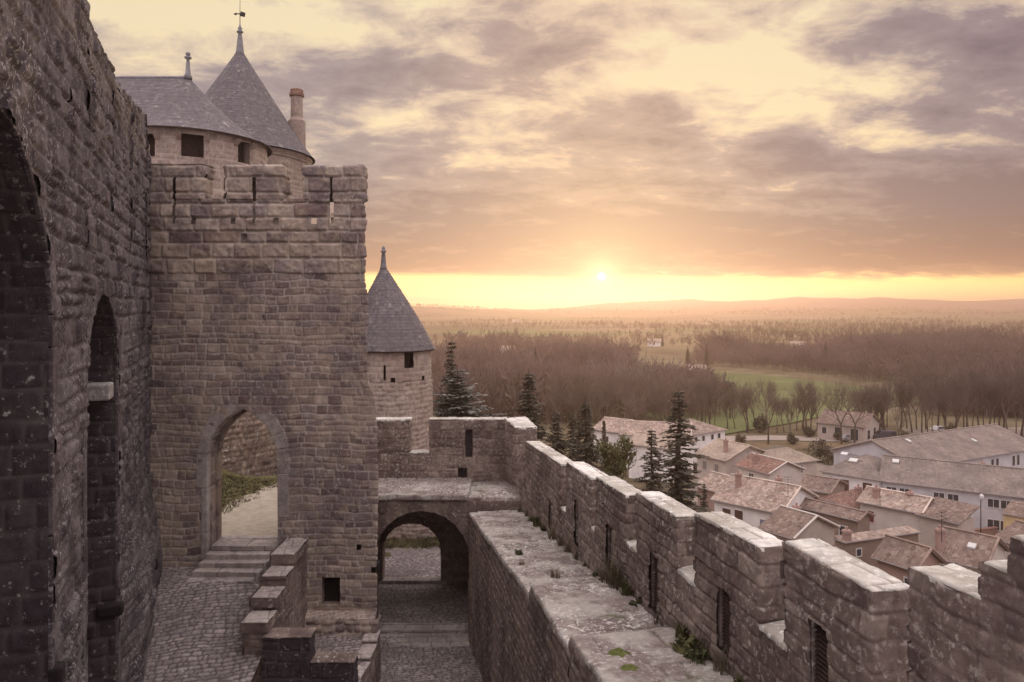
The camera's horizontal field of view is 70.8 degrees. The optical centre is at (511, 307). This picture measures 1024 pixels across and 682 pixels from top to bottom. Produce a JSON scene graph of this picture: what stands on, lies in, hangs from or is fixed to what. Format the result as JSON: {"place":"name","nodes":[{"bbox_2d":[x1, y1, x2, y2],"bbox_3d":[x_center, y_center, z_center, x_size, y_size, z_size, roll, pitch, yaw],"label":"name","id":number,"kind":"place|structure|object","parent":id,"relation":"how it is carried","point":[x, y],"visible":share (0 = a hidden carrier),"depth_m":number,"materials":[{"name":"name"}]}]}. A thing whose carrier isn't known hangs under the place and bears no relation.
{"place":"outdoors","nodes":[
{"label":"outdoors","id":0,"kind":"place"},
{"bbox_2d":[143,566,261,681],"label":"ground","id":1,"kind":"structure","parent":0,"point":[197,636],"depth_m":18.97,"materials":[{"name":"stone"}]},
{"bbox_2d":[187,535,277,584],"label":"door steps","id":2,"kind":"structure","parent":1,"relation":"on","point":[241,559],"depth_m":21.78,"materials":[{"name":"stone"}]},
{"bbox_2d":[221,472,276,513],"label":"grass","id":3,"kind":"structure","parent":0,"point":[240,480],"depth_m":29.26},
{"bbox_2d":[221,469,277,535],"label":"path terrace","id":4,"kind":"structure","parent":0,"point":[256,516],"depth_m":26.00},
{"bbox_2d":[315,635,366,681],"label":"ground","id":5,"kind":"structure","parent":0,"point":[339,643],"depth_m":21.23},
{"bbox_2d":[239,538,358,681],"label":"stepped wall","id":6,"kind":"structure","parent":5,"relation":"on","point":[278,636],"depth_m":18.39,"materials":[{"name":"stone"}]},
{"bbox_2d":[385,535,439,556],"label":"grass bank","id":7,"kind":"structure","parent":0,"point":[407,547],"depth_m":34.41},
{"bbox_2d":[387,523,435,539],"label":"rubble wall","id":8,"kind":"structure","parent":7,"relation":"on","point":[412,530],"depth_m":34.93,"materials":[{"name":"stone"}]},
{"bbox_2d":[87,0,1023,309],"label":"sky","id":9,"kind":"structure","parent":0,"point":[516,154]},
{"bbox_2d":[411,306,1023,649],"bbox_3d":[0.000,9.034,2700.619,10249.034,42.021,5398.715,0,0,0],"label":"ground","id":10,"kind":"structure","parent":0,"point":[668,350],"depth_m":1004.47,"materials":[{"name":"plant"}]},
{"bbox_2d":[0,0,162,681],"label":"rampart wall","id":11,"kind":"structure","parent":10,"relation":"on","point":[81,557],"depth_m":11.15,"materials":[{"name":"stone"}]},
{"bbox_2d":[115,52,278,475],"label":"horseshoe tower","id":12,"kind":"structure","parent":10,"relation":"on","point":[188,121],"depth_m":33.29,"materials":[{"name":"stone"}]},
{"bbox_2d":[205,12,314,198],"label":"conical tower","id":13,"kind":"structure","parent":10,"relation":"on","point":[238,94],"depth_m":43.40,"materials":[{"name":"stone"}]},
{"bbox_2d":[146,163,380,654],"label":"gate tower","id":14,"kind":"structure","parent":10,"relation":"on","point":[259,301],"depth_m":21.98,"materials":[{"name":"stone"}]},
{"bbox_2d":[366,246,434,449],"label":"slim tower","id":15,"kind":"structure","parent":10,"relation":"on","point":[400,346],"depth_m":36.39,"materials":[{"name":"stone"}]},
{"bbox_2d":[385,547,440,576],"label":"lane","id":16,"kind":"structure","parent":10,"relation":"on","point":[403,562],"depth_m":32.19,"materials":[{"name":"stone"}]},
{"bbox_2d":[378,582,468,622],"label":"lane","id":17,"kind":"structure","parent":10,"relation":"on","point":[424,603],"depth_m":27.54,"materials":[{"name":"stone"}]},
{"bbox_2d":[376,477,520,618],"bbox_3d":[-3.250,9.014,27.543,8.500,5.172,5.314,0,0,0],"label":"gate passage","id":18,"kind":"object","parent":17,"relation":"on","point":[441,509],"visible":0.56,"depth_m":25.68,"materials":[{"name":"stone"}]},
{"bbox_2d":[378,577,446,583],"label":"threshold slab","id":19,"kind":"structure","parent":18,"relation":"attached to","point":[411,580],"depth_m":29.59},
{"bbox_2d":[376,416,537,489],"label":"cross wall","id":20,"kind":"structure","parent":18,"relation":"on","point":[480,449],"depth_m":27.28,"materials":[{"name":"stone"}]},
{"bbox_2d":[379,633,481,681],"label":"lane","id":21,"kind":"structure","parent":10,"relation":"on","point":[405,663],"depth_m":22.81,"materials":[{"name":"stone"}]},
{"bbox_2d":[357,628,380,681],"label":"kerb steps","id":22,"kind":"structure","parent":21,"relation":"on","point":[369,651],"depth_m":20.91,"materials":[{"name":"stone"}]},
{"bbox_2d":[380,623,468,646],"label":"threshold slab","id":23,"kind":"structure","parent":21,"relation":"on","point":[434,634],"depth_m":24.87,"materials":[{"name":"stone"}]},
{"bbox_2d":[433,342,456,413],"bbox_3d":[-4.847,13.715,57.865,5.672,22.920,7.114,0,0,-37],"label":"conifer tree","id":24,"kind":"object","parent":10,"relation":"on","point":[451,364],"visible":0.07,"depth_m":57.93,"materials":[{"name":"green plant"}]},
{"bbox_2d":[433,366,506,416],"bbox_3d":[-3.522,12.364,52.657,15.951,16.293,16.212,0,0,-25],"label":"conifer tree","id":25,"kind":"object","parent":10,"relation":"on","point":[458,402],"visible":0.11,"depth_m":51.76,"materials":[{"name":"green plant"}]},
{"bbox_2d":[467,515,597,681],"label":"retaining wall","id":26,"kind":"structure","parent":10,"relation":"on","point":[504,635],"depth_m":17.38,"materials":[{"name":"stone"}]},
{"bbox_2d":[469,510,599,597],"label":"walkway","id":27,"kind":"structure","parent":26,"relation":"on","point":[505,533],"depth_m":18.83,"materials":[{"name":"stone"}]},
{"bbox_2d":[530,580,660,649],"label":"walkway","id":28,"kind":"structure","parent":26,"relation":"on","point":[581,608],"depth_m":13.36,"materials":[{"name":"stone"}]},
{"bbox_2d":[588,549,619,583],"bbox_3d":[1.966,5.435,15.005,0.727,0.588,0.945,0,0,-16],"label":"weed tuft","id":29,"kind":"object","parent":28,"relation":"on","point":[604,575],"visible":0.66,"depth_m":14.98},
{"bbox_2d":[597,555,626,589],"bbox_3d":[2.197,5.389,14.533,0.787,0.637,1.024,0,0,-17],"label":"weed tuft","id":30,"kind":"object","parent":28,"relation":"on","point":[613,584],"visible":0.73,"depth_m":14.55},
{"bbox_2d":[617,577,635,596],"bbox_3d":[2.280,5.528,14.215,0.543,0.315,0.509,0,0,38],"label":"weed tuft","id":31,"kind":"object","parent":28,"relation":"on","point":[626,590],"visible":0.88,"depth_m":14.13,"materials":[{"name":"green plant"}]},
{"bbox_2d":[570,627,735,681],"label":"walkway","id":32,"kind":"structure","parent":26,"relation":"on","point":[654,656],"depth_m":10.74,"materials":[{"name":"stone"}]},
{"bbox_2d":[674,620,689,638],"bbox_3d":[2.763,5.186,11.566,0.489,0.303,0.522,0,0,-1],"label":"weed tuft","id":33,"kind":"object","parent":32,"relation":"on","point":[679,630],"visible":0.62,"depth_m":11.56,"materials":[{"name":"green plant"}]},
{"bbox_2d":[669,633,700,660],"bbox_3d":[2.752,5.294,11.001,0.606,0.622,0.612,0,0,-7],"label":"weed tuft","id":34,"kind":"object","parent":32,"relation":"on","point":[681,645],"visible":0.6,"depth_m":11.01,"materials":[{"name":"green plant"}]},
{"bbox_2d":[683,649,710,665],"bbox_3d":[2.725,5.271,10.686,0.454,0.460,0.449,0,0,39],"label":"weed tuft","id":35,"kind":"object","parent":32,"relation":"on","point":[701,656],"visible":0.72,"depth_m":10.65,"materials":[{"name":"green plant"}]},
{"bbox_2d":[704,638,729,674],"bbox_3d":[3.041,4.997,10.251,0.569,0.461,0.740,0,0,-5],"label":"weed tuft","id":36,"kind":"object","parent":32,"relation":"on","point":[720,666],"visible":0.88,"depth_m":10.28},
{"bbox_2d":[513,368,566,455],"bbox_3d":[0.876,14.712,56.199,11.115,20.091,9.709,0,0,-23],"label":"conifer tree","id":37,"kind":"object","parent":10,"relation":"on","point":[532,414],"visible":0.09,"depth_m":55.76,"materials":[{"name":"green plant"}]},
{"bbox_2d":[543,410,576,458],"bbox_3d":[3.333,15.029,53.831,6.752,15.058,8.469,0,0,-7],"label":"conifer tree","id":38,"kind":"object","parent":10,"relation":"on","point":[558,441],"visible":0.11,"depth_m":53.85,"materials":[{"name":"green plant"}]},
{"bbox_2d":[565,411,582,461],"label":"conifer tree","id":39,"kind":"object","parent":10,"relation":"on","point":[573,440],"visible":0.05,"depth_m":59.84,"materials":[{"name":"green plant"}]},
{"bbox_2d":[569,397,614,475],"bbox_3d":[5.385,16.048,56.162,9.047,18.158,7.902,0,0,-23],"label":"conifer tree","id":40,"kind":"object","parent":10,"relation":"on","point":[584,430],"visible":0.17,"depth_m":55.74,"materials":[{"name":"green plant"}]},
{"bbox_2d":[597,376,619,416],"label":"bare tree","id":41,"kind":"object","parent":10,"relation":"on","point":[607,390],"visible":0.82,"depth_m":180.39,"materials":[{"name":"brown plant"}]},
{"bbox_2d":[593,416,632,461],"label":"town house","id":42,"kind":"structure","parent":10,"relation":"on","point":[612,428],"depth_m":135.39,"materials":[{"name":"paint"}]},
{"bbox_2d":[593,432,636,478],"bbox_3d":[9.237,19.887,63.848,4.220,17.660,2.618,0,0,-23],"label":"round tree","id":43,"kind":"object","parent":10,"relation":"on","point":[617,461],"visible":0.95,"depth_m":63.31,"materials":[{"name":"green plant"}]},
{"bbox_2d":[629,430,670,495],"bbox_3d":[10.387,16.464,54.051,6.275,14.928,5.884,0,0,11],"label":"conifer tree","id":44,"kind":"object","parent":10,"relation":"on","point":[652,475],"visible":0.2,"depth_m":53.89,"materials":[{"name":"green plant"}]},
{"bbox_2d":[619,420,691,467],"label":"town house","id":45,"kind":"structure","parent":10,"relation":"on","point":[630,428],"depth_m":131.86,"materials":[{"name":"brown tile"}]},
{"bbox_2d":[646,380,669,420],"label":"bare tree","id":46,"kind":"object","parent":10,"relation":"on","point":[656,392],"visible":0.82,"depth_m":180.33,"materials":[{"name":"brown plant"}]},
{"bbox_2d":[629,431,695,482],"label":"town house","id":47,"kind":"structure","parent":10,"relation":"on","point":[638,438],"depth_m":121.81,"materials":[{"name":"paint"}]},
{"bbox_2d":[658,388,711,512],"bbox_3d":[13.123,16.061,55.969,9.311,19.678,8.732,0,0,-3],"label":"conifer tree","id":48,"kind":"object","parent":10,"relation":"on","point":[680,473],"visible":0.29,"depth_m":55.55,"materials":[{"name":"green plant"}]},
{"bbox_2d":[676,418,727,462],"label":"town house","id":49,"kind":"structure","parent":10,"relation":"on","point":[705,434],"depth_m":131.97,"materials":[{"name":"paint"}]},
{"bbox_2d":[691,371,719,423],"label":"bare tree","id":50,"kind":"object","parent":10,"relation":"on","point":[706,382],"visible":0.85,"depth_m":174.97,"materials":[{"name":"brown plant"}]},
{"bbox_2d":[696,470,729,511],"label":"town house","id":51,"kind":"structure","parent":10,"relation":"on","point":[713,481],"depth_m":93.04,"materials":[{"name":"brown tile"}]},
{"bbox_2d":[410,303,1023,314],"bbox_3d":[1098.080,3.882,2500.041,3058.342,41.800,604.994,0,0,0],"label":"woods","id":52,"kind":"object","parent":10,"relation":"on","point":[770,312],"visible":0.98,"depth_m":2521.72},
{"bbox_2d":[420,309,1023,347],"bbox_3d":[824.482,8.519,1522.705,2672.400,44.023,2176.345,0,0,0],"label":"woods","id":53,"kind":"object","parent":10,"relation":"on","point":[931,328],"visible":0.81,"depth_m":882.87,"materials":[{"name":"plant"}]},
{"bbox_2d":[431,326,1023,386],"bbox_3d":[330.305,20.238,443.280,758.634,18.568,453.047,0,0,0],"label":"woods","id":54,"kind":"object","parent":10,"relation":"on","point":[873,355],"visible":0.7,"depth_m":322.14,"materials":[{"name":"plant"}]},
{"bbox_2d":[431,349,1023,424],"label":"woods","id":55,"kind":"object","parent":10,"relation":"on","point":[550,371],"visible":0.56,"depth_m":186.57,"materials":[{"name":"plant"}]},
{"bbox_2d":[719,390,737,428],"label":"bare tree","id":56,"kind":"object","parent":10,"relation":"on","point":[733,401],"visible":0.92,"depth_m":171.14,"materials":[{"name":"brown plant"}]},
{"bbox_2d":[694,438,765,490],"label":"town house","id":57,"kind":"structure","parent":10,"relation":"on","point":[726,455],"depth_m":110.90,"materials":[{"name":"beige tile"}]},
{"bbox_2d":[720,373,742,418],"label":"bare tree","id":58,"kind":"object","parent":10,"relation":"on","point":[730,386],"visible":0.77,"depth_m":186.39,"materials":[{"name":"brown plant"}]},
{"bbox_2d":[732,392,752,432],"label":"bare tree","id":59,"kind":"object","parent":10,"relation":"on","point":[741,405],"visible":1,"depth_m":166.42,"materials":[{"name":"brown plant"}]},
{"bbox_2d":[731,380,759,432],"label":"bare tree","id":60,"kind":"object","parent":10,"relation":"on","point":[744,395],"visible":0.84,"depth_m":167.42,"materials":[{"name":"brown plant"}]},
{"bbox_2d":[751,413,767,432],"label":"bush","id":61,"kind":"object","parent":10,"relation":"on","point":[757,423],"visible":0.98,"depth_m":166.71,"materials":[{"name":"green plant"}]},
{"bbox_2d":[710,470,818,527],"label":"town house","id":62,"kind":"structure","parent":10,"relation":"on","point":[755,502],"depth_m":81.16,"materials":[{"name":"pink tile"}]},
{"bbox_2d":[746,381,791,443],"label":"bare tree","id":63,"kind":"object","parent":10,"relation":"on","point":[770,403],"visible":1,"depth_m":152.38,"materials":[{"name":"brown plant"}]},
{"bbox_2d":[757,374,781,418],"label":"bare tree","id":64,"kind":"object","parent":10,"relation":"on","point":[768,386],"visible":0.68,"depth_m":173.95,"materials":[{"name":"brown plant"}]},
{"bbox_2d":[516,441,1023,681],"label":"curtain wall","id":65,"kind":"structure","parent":10,"relation":"on","point":[765,606],"depth_m":8.98,"materials":[{"name":"stone"}]},
{"bbox_2d":[734,452,805,484],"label":"town house","id":66,"kind":"structure","parent":10,"relation":"on","point":[756,464],"depth_m":102.15,"materials":[{"name":"red tile"}]},
{"bbox_2d":[777,394,800,430],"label":"bare tree","id":67,"kind":"object","parent":10,"relation":"on","point":[786,405],"visible":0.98,"depth_m":156.09,"materials":[{"name":"brown plant"}]},
{"bbox_2d":[761,445,820,478],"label":"town house","id":68,"kind":"structure","parent":10,"relation":"on","point":[806,461],"depth_m":109.00,"materials":[{"name":"beige tile"}]},
{"bbox_2d":[757,502,840,545],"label":"town house","id":69,"kind":"structure","parent":10,"relation":"on","point":[787,523],"depth_m":71.15,"materials":[{"name":"brown tile"}]},
{"bbox_2d":[789,380,816,425],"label":"bare tree","id":70,"kind":"object","parent":10,"relation":"on","point":[797,397],"visible":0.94,"depth_m":166.29,"materials":[{"name":"brown plant"}]},
{"bbox_2d":[802,390,820,429],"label":"bare tree","id":71,"kind":"object","parent":10,"relation":"on","point":[813,411],"visible":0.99,"depth_m":166.22,"materials":[{"name":"brown plant"}]},
{"bbox_2d":[803,438,832,462],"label":"bush","id":72,"kind":"object","parent":10,"relation":"on","point":[819,451],"visible":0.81,"depth_m":134.91,"materials":[{"name":"green plant"}]},
{"bbox_2d":[799,474,848,500],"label":"town house","id":73,"kind":"structure","parent":10,"relation":"on","point":[820,486],"depth_m":93.72,"materials":[{"name":"brown tile"}]},
{"bbox_2d":[800,497,875,546],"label":"town house","id":74,"kind":"structure","parent":10,"relation":"on","point":[854,520],"depth_m":77.47,"materials":[{"name":"brown tile"}]},
{"bbox_2d":[818,484,862,508],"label":"town house","id":75,"kind":"structure","parent":10,"relation":"on","point":[847,498],"depth_m":84.09,"materials":[{"name":"red tile"}]},
{"bbox_2d":[816,377,866,443],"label":"bare tree","id":76,"kind":"object","parent":10,"relation":"on","point":[852,405],"visible":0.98,"depth_m":152.42,"materials":[{"name":"brown plant"}]},
{"bbox_2d":[815,408,881,442],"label":"villa","id":77,"kind":"object","parent":10,"relation":"on","point":[867,426],"visible":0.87,"depth_m":157.50,"materials":[{"name":"paint"}]},
{"bbox_2d":[819,452,882,490],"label":"house","id":78,"kind":"structure","parent":10,"relation":"on","point":[862,471],"depth_m":99.73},
{"bbox_2d":[823,376,882,443],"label":"bare tree","id":79,"kind":"object","parent":10,"relation":"on","point":[867,408],"visible":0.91,"depth_m":152.56,"materials":[{"name":"brown plant"}]},
{"bbox_2d":[833,526,921,566],"bbox_3d":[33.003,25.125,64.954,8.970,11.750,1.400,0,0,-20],"label":"town house","id":80,"kind":"structure","parent":10,"relation":"on","point":[863,546],"depth_m":64.05,"materials":[{"name":"brown tile"}]},
{"bbox_2d":[865,380,899,429],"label":"bare tree","id":81,"kind":"object","parent":10,"relation":"on","point":[885,398],"visible":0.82,"depth_m":165.39,"materials":[{"name":"brown plant"}]},
{"bbox_2d":[855,485,934,542],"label":"town house","id":82,"kind":"structure","parent":10,"relation":"on","point":[889,508],"depth_m":79.22,"materials":[{"name":"pink tile"}]},
{"bbox_2d":[882,392,910,435],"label":"bare tree","id":83,"kind":"object","parent":10,"relation":"on","point":[893,404],"visible":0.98,"depth_m":149.40,"materials":[{"name":"brown plant"}]},
{"bbox_2d":[890,374,918,432],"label":"bare tree","id":84,"kind":"object","parent":10,"relation":"on","point":[901,387],"visible":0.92,"depth_m":167.06,"materials":[{"name":"brown plant"}]},
{"bbox_2d":[889,374,919,429],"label":"bare tree","id":85,"kind":"object","parent":10,"relation":"on","point":[894,382],"visible":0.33,"depth_m":171.04,"materials":[{"name":"brown plant"}]},
{"bbox_2d":[870,534,946,584],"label":"town house","id":86,"kind":"structure","parent":10,"relation":"on","point":[895,556],"depth_m":58.49,"materials":[{"name":"brown tile"}]},
{"bbox_2d":[899,367,936,432],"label":"bare tree","id":87,"kind":"object","parent":10,"relation":"on","point":[920,391],"visible":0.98,"depth_m":160.63,"materials":[{"name":"brown plant"}]},
{"bbox_2d":[830,423,1023,467],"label":"apartment block","id":88,"kind":"structure","parent":10,"relation":"on","point":[993,444],"depth_m":113.73,"materials":[{"name":"grey tile"}]},
{"bbox_2d":[923,386,946,431],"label":"bare tree","id":89,"kind":"object","parent":10,"relation":"on","point":[933,405],"visible":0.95,"depth_m":156.90,"materials":[{"name":"brown plant"}]},
{"bbox_2d":[913,360,973,429],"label":"bare tree","id":90,"kind":"object","parent":10,"relation":"on","point":[951,386],"visible":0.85,"depth_m":158.98,"materials":[{"name":"brown plant"}]},
{"bbox_2d":[929,377,961,429],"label":"bare tree","id":91,"kind":"object","parent":10,"relation":"on","point":[940,391],"visible":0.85,"depth_m":159.58,"materials":[{"name":"brown plant"}]},
{"bbox_2d":[915,497,979,547],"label":"town house","id":92,"kind":"structure","parent":10,"relation":"on","point":[958,514],"depth_m":75.41,"materials":[{"name":"brown tile"}]},
{"bbox_2d":[878,454,1023,532],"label":"apartment block","id":93,"kind":"structure","parent":10,"relation":"on","point":[999,488],"depth_m":92.59,"materials":[{"name":"grey tile"}]},
{"bbox_2d":[946,382,973,428],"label":"bare tree","id":94,"kind":"object","parent":10,"relation":"on","point":[952,400],"visible":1,"depth_m":155.77,"materials":[{"name":"brown plant"}]},
{"bbox_2d":[952,366,980,427],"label":"bare tree","id":95,"kind":"object","parent":10,"relation":"on","point":[960,382],"visible":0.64,"depth_m":160.13,"materials":[{"name":"brown plant"}]},
{"bbox_2d":[943,365,993,426],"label":"bare tree","id":96,"kind":"object","parent":10,"relation":"on","point":[972,392],"visible":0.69,"depth_m":161.91,"materials":[{"name":"brown plant"}]},
{"bbox_2d":[933,525,1009,572],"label":"town house","id":97,"kind":"structure","parent":10,"relation":"on","point":[968,549],"depth_m":60.63,"materials":[{"name":"brown tile"}]},
{"bbox_2d":[965,362,991,425],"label":"bare tree","id":98,"kind":"object","parent":10,"relation":"on","point":[980,394],"visible":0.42,"depth_m":164.50,"materials":[{"name":"brown plant"}]},
{"bbox_2d":[975,526,997,534],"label":"yard wall","id":99,"kind":"structure","parent":10,"relation":"on","point":[992,530],"depth_m":88.69,"materials":[{"name":"brown brick"}]},
{"bbox_2d":[968,373,1009,423],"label":"bare tree","id":100,"kind":"object","parent":10,"relation":"on","point":[995,403],"visible":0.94,"depth_m":160.66,"materials":[{"name":"brown plant"}]},
{"bbox_2d":[989,369,1020,429],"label":"bare tree","id":101,"kind":"object","parent":10,"relation":"on","point":[1003,381],"visible":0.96,"depth_m":157.71,"materials":[{"name":"brown plant"}]},
{"bbox_2d":[994,519,1023,558],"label":"town house","id":102,"kind":"structure","parent":10,"relation":"on","point":[1013,529],"depth_m":68.75,"materials":[{"name":"brown tile"}]},
{"bbox_2d":[1000,366,1023,436],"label":"bare tree","id":103,"kind":"object","parent":10,"relation":"on","point":[1022,395],"visible":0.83,"depth_m":160.06,"materials":[{"name":"brown plant"}]},
{"bbox_2d":[1000,373,1023,433],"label":"bare tree","id":104,"kind":"object","parent":10,"relation":"on","point":[1014,398],"visible":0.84,"depth_m":157.89,"materials":[{"name":"brown plant"}]},
{"bbox_2d":[1002,500,1023,528],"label":"town house","id":105,"kind":"structure","parent":10,"relation":"on","point":[1012,511],"depth_m":83.70,"materials":[{"name":"brown tile"}]},
{"bbox_2d":[491,297,1023,310],"bbox_3d":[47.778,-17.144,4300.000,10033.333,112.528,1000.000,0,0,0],"label":"hills","id":106,"kind":"structure","parent":0,"point":[806,303],"depth_m":4036.47,"materials":[{"name":"brown"}]},
{"bbox_2d":[688,463,833,504],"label":"pavement","id":107,"kind":"structure","parent":0,"point":[820,466],"depth_m":125.47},
{"bbox_2d":[640,371,919,433],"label":"meadow","id":108,"kind":"structure","parent":0,"point":[780,382],"depth_m":211.87,"materials":[{"name":"plant"}]},
{"bbox_2d":[725,435,849,441],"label":"road","id":109,"kind":"structure","parent":0,"point":[771,437],"depth_m":159.09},
{"bbox_2d":[873,430,896,438],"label":"parked car","id":110,"kind":"object","parent":109,"relation":"on","point":[883,433],"visible":0.52,"depth_m":156.31,"materials":[{"name":"grey paint"}]},
{"bbox_2d":[752,442,852,449],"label":"path","id":111,"kind":"structure","parent":0,"point":[795,446],"depth_m":152.13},
{"bbox_2d":[896,427,1023,436],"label":"yard","id":112,"kind":"structure","parent":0,"point":[918,430],"depth_m":170.87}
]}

